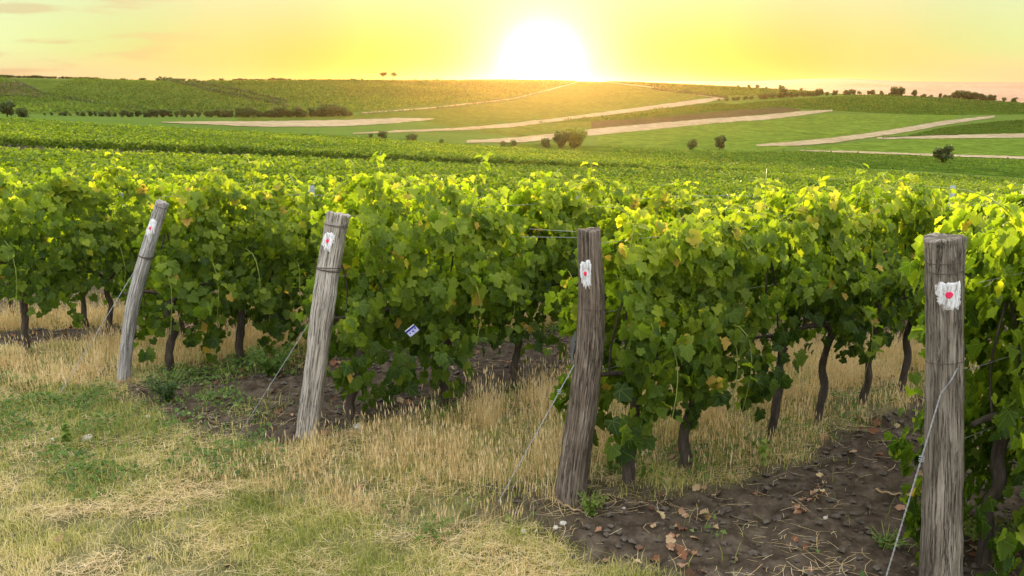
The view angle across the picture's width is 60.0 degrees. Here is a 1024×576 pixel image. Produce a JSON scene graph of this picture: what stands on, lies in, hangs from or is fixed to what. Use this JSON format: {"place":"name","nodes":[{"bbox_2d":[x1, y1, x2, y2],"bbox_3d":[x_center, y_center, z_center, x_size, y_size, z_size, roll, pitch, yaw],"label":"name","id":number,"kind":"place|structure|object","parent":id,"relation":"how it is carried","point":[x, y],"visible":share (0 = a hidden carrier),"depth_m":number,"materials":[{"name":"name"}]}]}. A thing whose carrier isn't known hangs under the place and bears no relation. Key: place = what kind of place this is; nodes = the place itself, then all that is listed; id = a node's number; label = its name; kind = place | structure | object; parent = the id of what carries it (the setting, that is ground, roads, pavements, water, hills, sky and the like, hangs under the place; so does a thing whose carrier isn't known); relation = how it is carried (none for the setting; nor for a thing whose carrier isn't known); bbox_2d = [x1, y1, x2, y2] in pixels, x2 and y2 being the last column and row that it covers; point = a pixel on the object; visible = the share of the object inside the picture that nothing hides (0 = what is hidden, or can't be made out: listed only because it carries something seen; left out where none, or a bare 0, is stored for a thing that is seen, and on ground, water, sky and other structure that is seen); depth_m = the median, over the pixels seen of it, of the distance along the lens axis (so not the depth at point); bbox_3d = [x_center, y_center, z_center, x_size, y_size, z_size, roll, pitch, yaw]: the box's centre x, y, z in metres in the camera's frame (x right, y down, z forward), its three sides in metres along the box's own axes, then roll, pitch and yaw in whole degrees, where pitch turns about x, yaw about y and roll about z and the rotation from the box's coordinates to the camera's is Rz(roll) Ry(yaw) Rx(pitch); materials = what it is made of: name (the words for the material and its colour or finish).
{"place":"outdoors","nodes":[
{"label":"outdoors","id":0,"kind":"place"},
{"bbox_2d":[0,78,43,96],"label":"bare slope","id":1,"kind":"structure","parent":0,"point":[15,89],"depth_m":672.34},
{"bbox_2d":[0,76,576,113],"bbox_3d":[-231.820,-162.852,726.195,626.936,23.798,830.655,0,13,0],"label":"hillside field","id":2,"kind":"structure","parent":0,"point":[43,85],"depth_m":675.16,"materials":[{"name":"green plant"}]},
{"bbox_2d":[14,79,147,109],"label":"hedge","id":3,"kind":"object","parent":2,"relation":"on","point":[83,100],"visible":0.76,"depth_m":561.88,"materials":[{"name":"green plant"}]},
{"bbox_2d":[158,76,289,105],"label":"hedge","id":4,"kind":"object","parent":2,"relation":"on","point":[193,84],"visible":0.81,"depth_m":649.56,"materials":[{"name":"green plant"}]},
{"bbox_2d":[188,79,288,102],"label":"hedge","id":5,"kind":"object","parent":2,"relation":"on","point":[240,90],"visible":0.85,"depth_m":674.56,"materials":[{"name":"green plant"}]},
{"bbox_2d":[165,118,433,126],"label":"farm track","id":6,"kind":"structure","parent":0,"point":[316,123],"depth_m":306.73,"materials":[{"name":"beige soil"}]},
{"bbox_2d":[238,115,604,135],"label":"valley field","id":7,"kind":"structure","parent":0,"point":[539,129],"depth_m":370.60,"materials":[{"name":"beige plant"}]},
{"bbox_2d":[240,106,253,116],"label":"hedgerow shrub","id":8,"kind":"object","parent":7,"relation":"on","point":[247,113],"visible":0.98,"depth_m":394.63,"materials":[{"name":"green plant"}]},
{"bbox_2d":[268,107,279,116],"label":"hedgerow shrub","id":9,"kind":"object","parent":7,"relation":"on","point":[273,113],"visible":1,"depth_m":397.91,"materials":[{"name":"green plant"}]},
{"bbox_2d":[290,106,302,116],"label":"hedgerow shrub","id":10,"kind":"object","parent":7,"relation":"on","point":[297,110],"visible":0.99,"depth_m":399.90,"materials":[{"name":"green plant"}]},
{"bbox_2d":[315,102,336,116],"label":"hedgerow shrub","id":11,"kind":"object","parent":7,"relation":"on","point":[325,109],"visible":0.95,"depth_m":407.88,"materials":[{"name":"green plant"}]},
{"bbox_2d":[330,101,345,115],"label":"hedgerow shrub","id":12,"kind":"object","parent":7,"relation":"on","point":[337,108],"visible":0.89,"depth_m":413.85,"materials":[{"name":"green plant"}]},
{"bbox_2d":[359,82,576,113],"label":"hill path","id":13,"kind":"structure","parent":0,"point":[478,102],"depth_m":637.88,"materials":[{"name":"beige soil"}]},
{"bbox_2d":[0,309,990,566],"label":"green grass","id":14,"kind":"structure","parent":0,"point":[482,479],"depth_m":5.56,"materials":[{"name":"green plant"}]},
{"bbox_2d":[0,78,1023,575],"bbox_3d":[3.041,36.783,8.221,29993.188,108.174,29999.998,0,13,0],"label":"ground","id":15,"kind":"structure","parent":0,"point":[762,502],"depth_m":5.01,"materials":[{"name":"beige plant"}]},
{"bbox_2d":[0,100,15,116],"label":"round tree","id":16,"kind":"object","parent":15,"relation":"on","point":[6,108],"visible":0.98,"depth_m":294.96,"materials":[{"name":"green plant"}]},
{"bbox_2d":[0,181,37,316],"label":"grape vine","id":17,"kind":"object","parent":15,"relation":"on","point":[10,302],"visible":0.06,"depth_m":10.67,"materials":[{"name":"green plant"}]},
{"bbox_2d":[0,181,42,329],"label":"grape vine","id":18,"kind":"object","parent":15,"relation":"on","point":[4,293],"visible":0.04,"depth_m":8.98,"materials":[{"name":"green plant"}]},
{"bbox_2d":[15,107,30,116],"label":"field bush","id":19,"kind":"object","parent":15,"relation":"on","point":[22,113],"visible":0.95,"depth_m":306.56,"materials":[{"name":"green plant"}]},
{"bbox_2d":[0,167,78,351],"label":"grape vine","id":20,"kind":"object","parent":15,"relation":"on","point":[39,237],"visible":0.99,"depth_m":7.51,"materials":[{"name":"green plant"}]},
{"bbox_2d":[60,419,72,445],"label":"weed plant","id":21,"kind":"object","parent":15,"relation":"on","point":[64,429],"visible":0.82,"depth_m":5.57,"materials":[{"name":"green plant"}]},
{"bbox_2d":[27,182,123,327],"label":"grape vine","id":22,"kind":"object","parent":15,"relation":"on","point":[83,307],"visible":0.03,"depth_m":9.48,"materials":[{"name":"green plant"}]},
{"bbox_2d":[48,151,162,340],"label":"grape vine","id":23,"kind":"object","parent":15,"relation":"on","point":[97,233],"visible":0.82,"depth_m":7.83,"materials":[{"name":"green plant"}]},
{"bbox_2d":[103,200,170,318],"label":"grape vine","id":24,"kind":"object","parent":15,"relation":"on","point":[121,283],"visible":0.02,"depth_m":9.87,"materials":[{"name":"green plant"}]},
{"bbox_2d":[117,199,168,382],"bbox_3d":[-2.826,0.087,6.774,0.516,1.525,0.124,-1,13,-5],"label":"vineyard post","id":25,"kind":"object","parent":15,"relation":"on","point":[139,280],"visible":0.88,"depth_m":6.71,"materials":[{"name":"grey wood"}]},
{"bbox_2d":[59,233,156,393],"bbox_3d":[-3.036,0.208,6.593,0.836,1.204,0.129,-9,15,-34],"label":"guy wire","id":26,"kind":"object","parent":25,"relation":"attached to","point":[102,323],"visible":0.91,"depth_m":6.61,"materials":[{"name":"grey metal"}]},
{"bbox_2d":[130,361,191,401],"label":"weed plant","id":27,"kind":"object","parent":15,"relation":"on","point":[161,390],"visible":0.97,"depth_m":6.38,"materials":[{"name":"green plant"}]},
{"bbox_2d":[126,164,216,341],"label":"grape vine","id":28,"kind":"object","parent":15,"relation":"on","point":[139,220],"visible":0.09,"depth_m":8.22,"materials":[{"name":"green plant"}]},
{"bbox_2d":[120,173,230,374],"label":"grape vine","id":29,"kind":"object","parent":15,"relation":"on","point":[164,281],"visible":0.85,"depth_m":6.85,"materials":[{"name":"green plant"}]},
{"bbox_2d":[164,173,272,334],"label":"grape vine","id":30,"kind":"object","parent":15,"relation":"on","point":[256,187],"visible":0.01,"depth_m":8.59,"materials":[{"name":"green plant"}]},
{"bbox_2d":[178,154,302,362],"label":"grape vine","id":31,"kind":"object","parent":15,"relation":"on","point":[267,244],"visible":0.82,"depth_m":7.03,"materials":[{"name":"green plant"}]},
{"bbox_2d":[242,336,302,376],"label":"weed plant","id":32,"kind":"object","parent":15,"relation":"on","point":[270,368],"visible":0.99,"depth_m":6.94,"materials":[{"name":"green plant"}]},
{"bbox_2d":[241,177,321,309],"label":"grape vine","id":33,"kind":"object","parent":15,"relation":"on","point":[294,295],"visible":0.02,"depth_m":9.00,"materials":[{"name":"green plant"}]},
{"bbox_2d":[257,175,363,348],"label":"grape vine","id":34,"kind":"object","parent":15,"relation":"on","point":[303,266],"visible":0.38,"depth_m":7.35,"materials":[{"name":"green plant"}]},
{"bbox_2d":[295,211,350,439],"bbox_3d":[-1.214,0.305,5.645,0.433,1.599,0.168,-5,13,-20],"label":"vineyard post","id":35,"kind":"object","parent":15,"relation":"on","point":[331,252],"visible":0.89,"depth_m":5.56,"materials":[{"name":"grey wood"}]},
{"bbox_2d":[238,297,332,435],"bbox_3d":[-1.432,0.493,5.607,0.643,0.898,0.054,-2,13,-7],"label":"guy wire","id":36,"kind":"object","parent":35,"relation":"attached to","point":[278,371],"visible":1,"depth_m":5.61,"materials":[{"name":"grey metal"}]},
{"bbox_2d":[292,176,375,322],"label":"grape vine","id":37,"kind":"object","parent":15,"relation":"on","point":[319,191],"visible":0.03,"depth_m":9.12,"materials":[{"name":"green plant"}]},
{"bbox_2d":[319,159,411,308],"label":"grape vine","id":38,"kind":"object","parent":15,"relation":"on","point":[353,213],"visible":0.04,"depth_m":7.75,"materials":[{"name":"green plant"}]},
{"bbox_2d":[295,152,455,428],"bbox_3d":[-0.901,0.048,5.857,0.869,1.868,1.001,-9,16,-35],"label":"grape vine","id":39,"kind":"object","parent":15,"relation":"on","point":[361,320],"visible":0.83,"depth_m":5.71,"materials":[{"name":"green plant"}]},
{"bbox_2d":[405,324,418,336],"bbox_3d":[-0.619,0.264,5.490,0.070,0.057,0.004,-39,30,2],"label":"plastic tag","id":40,"kind":"object","parent":39,"relation":"hanging from","point":[413,329],"visible":1,"depth_m":5.49,"materials":[{"name":"white plastic"}]},
{"bbox_2d":[385,178,468,303],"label":"grape vine","id":41,"kind":"object","parent":15,"relation":"on","point":[409,197],"visible":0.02,"depth_m":7.99,"materials":[{"name":"green plant"}]},
{"bbox_2d":[404,510,456,543],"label":"weed plant","id":42,"kind":"object","parent":15,"relation":"on","point":[434,536],"visible":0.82,"depth_m":4.50,"materials":[{"name":"green plant"}]},
{"bbox_2d":[378,151,530,407],"bbox_3d":[-0.360,0.005,6.184,1.003,1.842,1.073,-9,16,-36],"label":"grape vine","id":43,"kind":"object","parent":15,"relation":"on","point":[450,205],"visible":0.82,"depth_m":5.96,"materials":[{"name":"green plant"}]},
{"bbox_2d":[467,187,509,328],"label":"grape vine","id":44,"kind":"object","parent":15,"relation":"on","point":[496,194],"visible":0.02,"depth_m":8.56,"materials":[{"name":"green plant"}]},
{"bbox_2d":[0,324,989,575],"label":"mown grass","id":45,"kind":"structure","parent":15,"relation":"on","point":[286,541],"depth_m":4.56,"materials":[{"name":"plant"}]},
{"bbox_2d":[0,318,1018,575],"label":"leaf litter","id":46,"kind":"object","parent":15,"relation":"on","point":[680,550],"visible":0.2,"depth_m":5.01,"materials":[{"name":"brown plant"}]},
{"bbox_2d":[0,327,1020,575],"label":"cut straw","id":47,"kind":"object","parent":15,"relation":"on","point":[180,489],"visible":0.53,"depth_m":4.77,"materials":[{"name":"beige plant"}]},
{"bbox_2d":[0,117,1023,222],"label":"vineyard rows","id":48,"kind":"object","parent":15,"relation":"on","point":[639,174],"visible":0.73,"depth_m":74.89,"materials":[{"name":"green plant"}]},
{"bbox_2d":[0,307,1023,575],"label":"weeds","id":49,"kind":"object","parent":15,"relation":"on","point":[80,465],"visible":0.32,"depth_m":5.88,"materials":[{"name":"beige plant"}]},
{"bbox_2d":[0,316,1023,575],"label":"soil crumbs","id":50,"kind":"object","parent":15,"relation":"on","point":[722,512],"visible":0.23,"depth_m":5.09,"materials":[{"name":"brown soil"}]},
{"bbox_2d":[458,169,578,391],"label":"grape vine","id":51,"kind":"object","parent":15,"relation":"on","point":[533,262],"visible":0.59,"depth_m":6.34,"materials":[{"name":"green plant"}]},
{"bbox_2d":[475,173,562,311],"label":"grape vine","id":52,"kind":"object","parent":15,"relation":"on","point":[525,183],"visible":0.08,"depth_m":8.74,"materials":[{"name":"green plant"}]},
{"bbox_2d":[502,160,647,359],"bbox_3d":[0.515,-0.094,6.830,0.847,1.745,1.025,-8,15,-32],"label":"grape vine","id":53,"kind":"object","parent":15,"relation":"on","point":[582,210],"visible":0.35,"depth_m":6.60,"materials":[{"name":"green plant"}]},
{"bbox_2d":[571,196,578,368],"bbox_3d":[0.471,0.043,6.839,0.048,1.555,0.039,-9,15,-34],"label":"metal stake","id":54,"kind":"object","parent":15,"relation":"on","point":[573,338],"depth_m":6.91,"materials":[{"name":"metal"}]},
{"bbox_2d":[555,227,605,505],"bbox_3d":[0.359,0.490,4.710,0.266,1.642,0.176,0,13,0],"label":"vineyard post","id":55,"kind":"object","parent":15,"relation":"on","point":[576,448],"visible":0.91,"depth_m":4.65,"materials":[{"name":"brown wood"}]},
{"bbox_2d":[498,365,573,501],"bbox_3d":[0.130,0.759,4.634,0.460,0.678,0.024,-7,15,-30],"label":"guy wire","id":56,"kind":"object","parent":55,"relation":"attached to","point":[558,390],"visible":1,"depth_m":4.64,"materials":[{"name":"grey metal"}]},
{"bbox_2d":[576,488,608,516],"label":"weed plant","id":57,"kind":"object","parent":15,"relation":"on","point":[591,507],"visible":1,"depth_m":4.68,"materials":[{"name":"green plant"}]},
{"bbox_2d":[588,179,694,350],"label":"grape vine","id":58,"kind":"object","parent":15,"relation":"on","point":[663,199],"visible":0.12,"depth_m":7.02,"materials":[{"name":"green plant"}]},
{"bbox_2d":[544,203,748,487],"bbox_3d":[0.696,0.352,4.920,0.830,1.676,0.999,-8,15,-31],"label":"grape vine","id":59,"kind":"object","parent":15,"relation":"on","point":[640,289],"visible":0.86,"depth_m":4.71,"materials":[{"name":"green plant"}]},
{"bbox_2d":[651,87,727,97],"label":"hedge","id":60,"kind":"object","parent":15,"relation":"on","point":[684,91],"visible":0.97,"depth_m":843.12,"materials":[{"name":"green plant"}]},
{"bbox_2d":[638,180,741,305],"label":"grape vine","id":61,"kind":"object","parent":15,"relation":"on","point":[699,204],"visible":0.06,"depth_m":7.28,"materials":[{"name":"green plant"}]},
{"bbox_2d":[605,204,792,468],"bbox_3d":[1.081,0.304,5.197,0.839,1.659,0.960,-9,15,-35],"label":"grape vine","id":62,"kind":"object","parent":15,"relation":"on","point":[743,325],"visible":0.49,"depth_m":4.98,"materials":[{"name":"green plant"}]},
{"bbox_2d":[706,193,787,316],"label":"grape vine","id":63,"kind":"object","parent":15,"relation":"on","point":[737,205],"visible":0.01,"depth_m":7.68,"materials":[{"name":"green plant"}]},
{"bbox_2d":[757,439,771,466],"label":"weed plant","id":64,"kind":"object","parent":15,"relation":"on","point":[762,449],"visible":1,"depth_m":5.30,"materials":[{"name":"green plant"}]},
{"bbox_2d":[730,179,813,345],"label":"grape vine","id":65,"kind":"object","parent":15,"relation":"on","point":[742,196],"visible":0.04,"depth_m":7.96,"materials":[{"name":"green plant"}]},
{"bbox_2d":[713,170,883,439],"bbox_3d":[1.694,0.159,5.581,0.830,1.767,0.958,-8,15,-33],"label":"grape vine","id":66,"kind":"object","parent":15,"relation":"on","point":[818,221],"visible":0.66,"depth_m":5.37,"materials":[{"name":"green plant"}]},
{"bbox_2d":[792,472,828,513],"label":"dry leaves","id":67,"kind":"object","parent":15,"relation":"on","point":[816,491],"visible":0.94,"depth_m":4.90,"materials":[{"name":"brown plant"}]},
{"bbox_2d":[767,186,913,424],"bbox_3d":[2.174,0.170,5.934,0.919,1.643,0.965,-8,15,-33],"label":"grape vine","id":68,"kind":"object","parent":15,"relation":"on","point":[864,225],"visible":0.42,"depth_m":5.72,"materials":[{"name":"green plant"}]},
{"bbox_2d":[802,160,962,403],"bbox_3d":[2.564,0.003,6.193,0.842,1.790,1.006,-9,15,-34],"label":"grape vine","id":69,"kind":"object","parent":15,"relation":"on","point":[897,210],"visible":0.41,"depth_m":5.97,"materials":[{"name":"green plant"}]},
{"bbox_2d":[867,521,911,549],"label":"weed plant","id":70,"kind":"object","parent":15,"relation":"on","point":[885,539],"visible":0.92,"depth_m":4.39,"materials":[{"name":"green plant"}]},
{"bbox_2d":[863,184,986,392],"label":"grape vine","id":71,"kind":"object","parent":15,"relation":"on","point":[907,350],"visible":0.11,"depth_m":6.40,"materials":[{"name":"green plant"}]},
{"bbox_2d":[919,232,967,575],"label":"vineyard post","id":72,"kind":"object","parent":15,"relation":"on","point":[941,544],"visible":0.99,"depth_m":3.74,"materials":[{"name":"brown wood"}]},
{"bbox_2d":[886,368,957,575],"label":"guy wire","id":73,"kind":"object","parent":72,"relation":"attached to","point":[919,465],"visible":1,"depth_m":3.73,"materials":[{"name":"grey metal"}]},
{"bbox_2d":[883,186,1023,575],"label":"grape vine","id":74,"kind":"object","parent":15,"relation":"on","point":[1007,223],"visible":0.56,"depth_m":4.01,"materials":[{"name":"green plant"}]},
{"bbox_2d":[899,193,1019,325],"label":"grape vine","id":75,"kind":"object","parent":15,"relation":"on","point":[957,197],"visible":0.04,"depth_m":6.58,"materials":[{"name":"green plant"}]},
{"bbox_2d":[963,504,1017,543],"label":"weed plant","id":76,"kind":"object","parent":15,"relation":"on","point":[971,531],"visible":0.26,"depth_m":4.35,"materials":[{"name":"green plant"}]},
{"bbox_2d":[963,184,1023,555],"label":"grape vine","id":77,"kind":"object","parent":15,"relation":"on","point":[1004,383],"visible":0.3,"depth_m":4.34,"materials":[{"name":"green plant"}]},
{"bbox_2d":[969,180,1022,369],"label":"grape vine","id":78,"kind":"object","parent":15,"relation":"on","point":[984,216],"visible":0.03,"depth_m":7.00,"materials":[{"name":"green plant"}]},
{"bbox_2d":[0,289,1023,543],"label":"tall dry grass","id":79,"kind":"structure","parent":0,"point":[530,391],"depth_m":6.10,"materials":[{"name":"beige plant"}]},
{"bbox_2d":[0,0,1023,81],"label":"sky","id":80,"kind":"structure","parent":0,"point":[578,40],"materials":[{"name":"yellow"}]},
{"bbox_2d":[360,83,710,121],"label":"lens field","id":81,"kind":"structure","parent":0,"point":[555,103],"depth_m":629.05,"materials":[{"name":"plant"}]},
{"bbox_2d":[353,98,723,133],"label":"farm track","id":82,"kind":"structure","parent":0,"point":[690,102],"depth_m":448.13,"materials":[{"name":"beige soil"}]},
{"bbox_2d":[467,110,831,142],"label":"farm track","id":83,"kind":"structure","parent":0,"point":[611,130],"depth_m":397.25,"materials":[{"name":"beige soil"}]},
{"bbox_2d":[539,103,763,123],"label":"orchard field","id":84,"kind":"structure","parent":0,"point":[689,112],"depth_m":539.60,"materials":[{"name":"green plant"}]},
{"bbox_2d":[577,81,812,95],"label":"hillside field","id":85,"kind":"structure","parent":0,"point":[715,90],"depth_m":929.40,"materials":[{"name":"plant"}]},
{"bbox_2d":[591,107,800,127],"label":"ploughed field","id":86,"kind":"structure","parent":0,"point":[686,117],"depth_m":496.87,"materials":[{"name":"brown soil"}]},
{"bbox_2d":[505,143,1023,176],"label":"crop field","id":87,"kind":"structure","parent":0,"point":[796,161],"depth_m":199.83,"materials":[{"name":"green plant"}]},
{"bbox_2d":[552,130,569,147],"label":"field bush","id":88,"kind":"object","parent":87,"relation":"on","point":[559,138],"visible":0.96,"depth_m":200.85,"materials":[{"name":"green plant"}]},
{"bbox_2d":[562,127,587,147],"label":"tree","id":89,"kind":"object","parent":87,"relation":"on","point":[575,138],"visible":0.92,"depth_m":202.09,"materials":[{"name":"green plant"}]},
{"bbox_2d":[605,145,1023,176],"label":"hill vine rows","id":90,"kind":"object","parent":87,"relation":"on","point":[825,155],"visible":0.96,"depth_m":199.57,"materials":[{"name":"green plant"}]},
{"bbox_2d":[933,145,954,161],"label":"tree","id":91,"kind":"object","parent":87,"relation":"on","point":[941,154],"visible":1,"depth_m":210.95,"materials":[{"name":"green plant"}]},
{"bbox_2d":[598,114,957,151],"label":"valley field","id":92,"kind":"structure","parent":0,"point":[743,136],"depth_m":377.65,"materials":[{"name":"green plant"}]},
{"bbox_2d":[686,137,698,149],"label":"field bush","id":93,"kind":"object","parent":92,"relation":"on","point":[693,143],"visible":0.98,"depth_m":215.27,"materials":[{"name":"green plant"}]},
{"bbox_2d":[714,134,726,149],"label":"round tree","id":94,"kind":"object","parent":92,"relation":"on","point":[720,141],"visible":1,"depth_m":216.33,"materials":[{"name":"green plant"}]},
{"bbox_2d":[646,79,1023,102],"bbox_3d":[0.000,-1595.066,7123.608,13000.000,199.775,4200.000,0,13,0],"label":"distant hills","id":95,"kind":"structure","parent":0,"point":[1009,91],"depth_m":6503.07,"materials":[{"name":"plant"}]},
{"bbox_2d":[756,115,994,145],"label":"farm track","id":96,"kind":"structure","parent":0,"point":[862,136],"depth_m":381.07,"materials":[{"name":"beige soil"}]},
{"bbox_2d":[735,94,1023,114],"bbox_3d":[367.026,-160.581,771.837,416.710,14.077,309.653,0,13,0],"label":"vineyard field","id":97,"kind":"structure","parent":0,"point":[969,112],"depth_m":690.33,"materials":[{"name":"green plant"}]},
{"bbox_2d":[800,150,1023,158],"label":"farm track","id":98,"kind":"structure","parent":0,"point":[987,156],"depth_m":245.37,"materials":[{"name":"beige soil"}]},
{"bbox_2d":[807,139,1023,155],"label":"valley field","id":99,"kind":"structure","parent":0,"point":[1006,147],"depth_m":302.96,"materials":[{"name":"green plant"}]},
{"bbox_2d":[877,133,1023,138],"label":"farm track","id":100,"kind":"structure","parent":0,"point":[1006,135],"depth_m":402.00,"materials":[{"name":"beige soil"}]},
{"bbox_2d":[909,119,1023,135],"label":"vineyard field","id":101,"kind":"structure","parent":0,"point":[972,128],"depth_m":474.74,"materials":[{"name":"green plant"}]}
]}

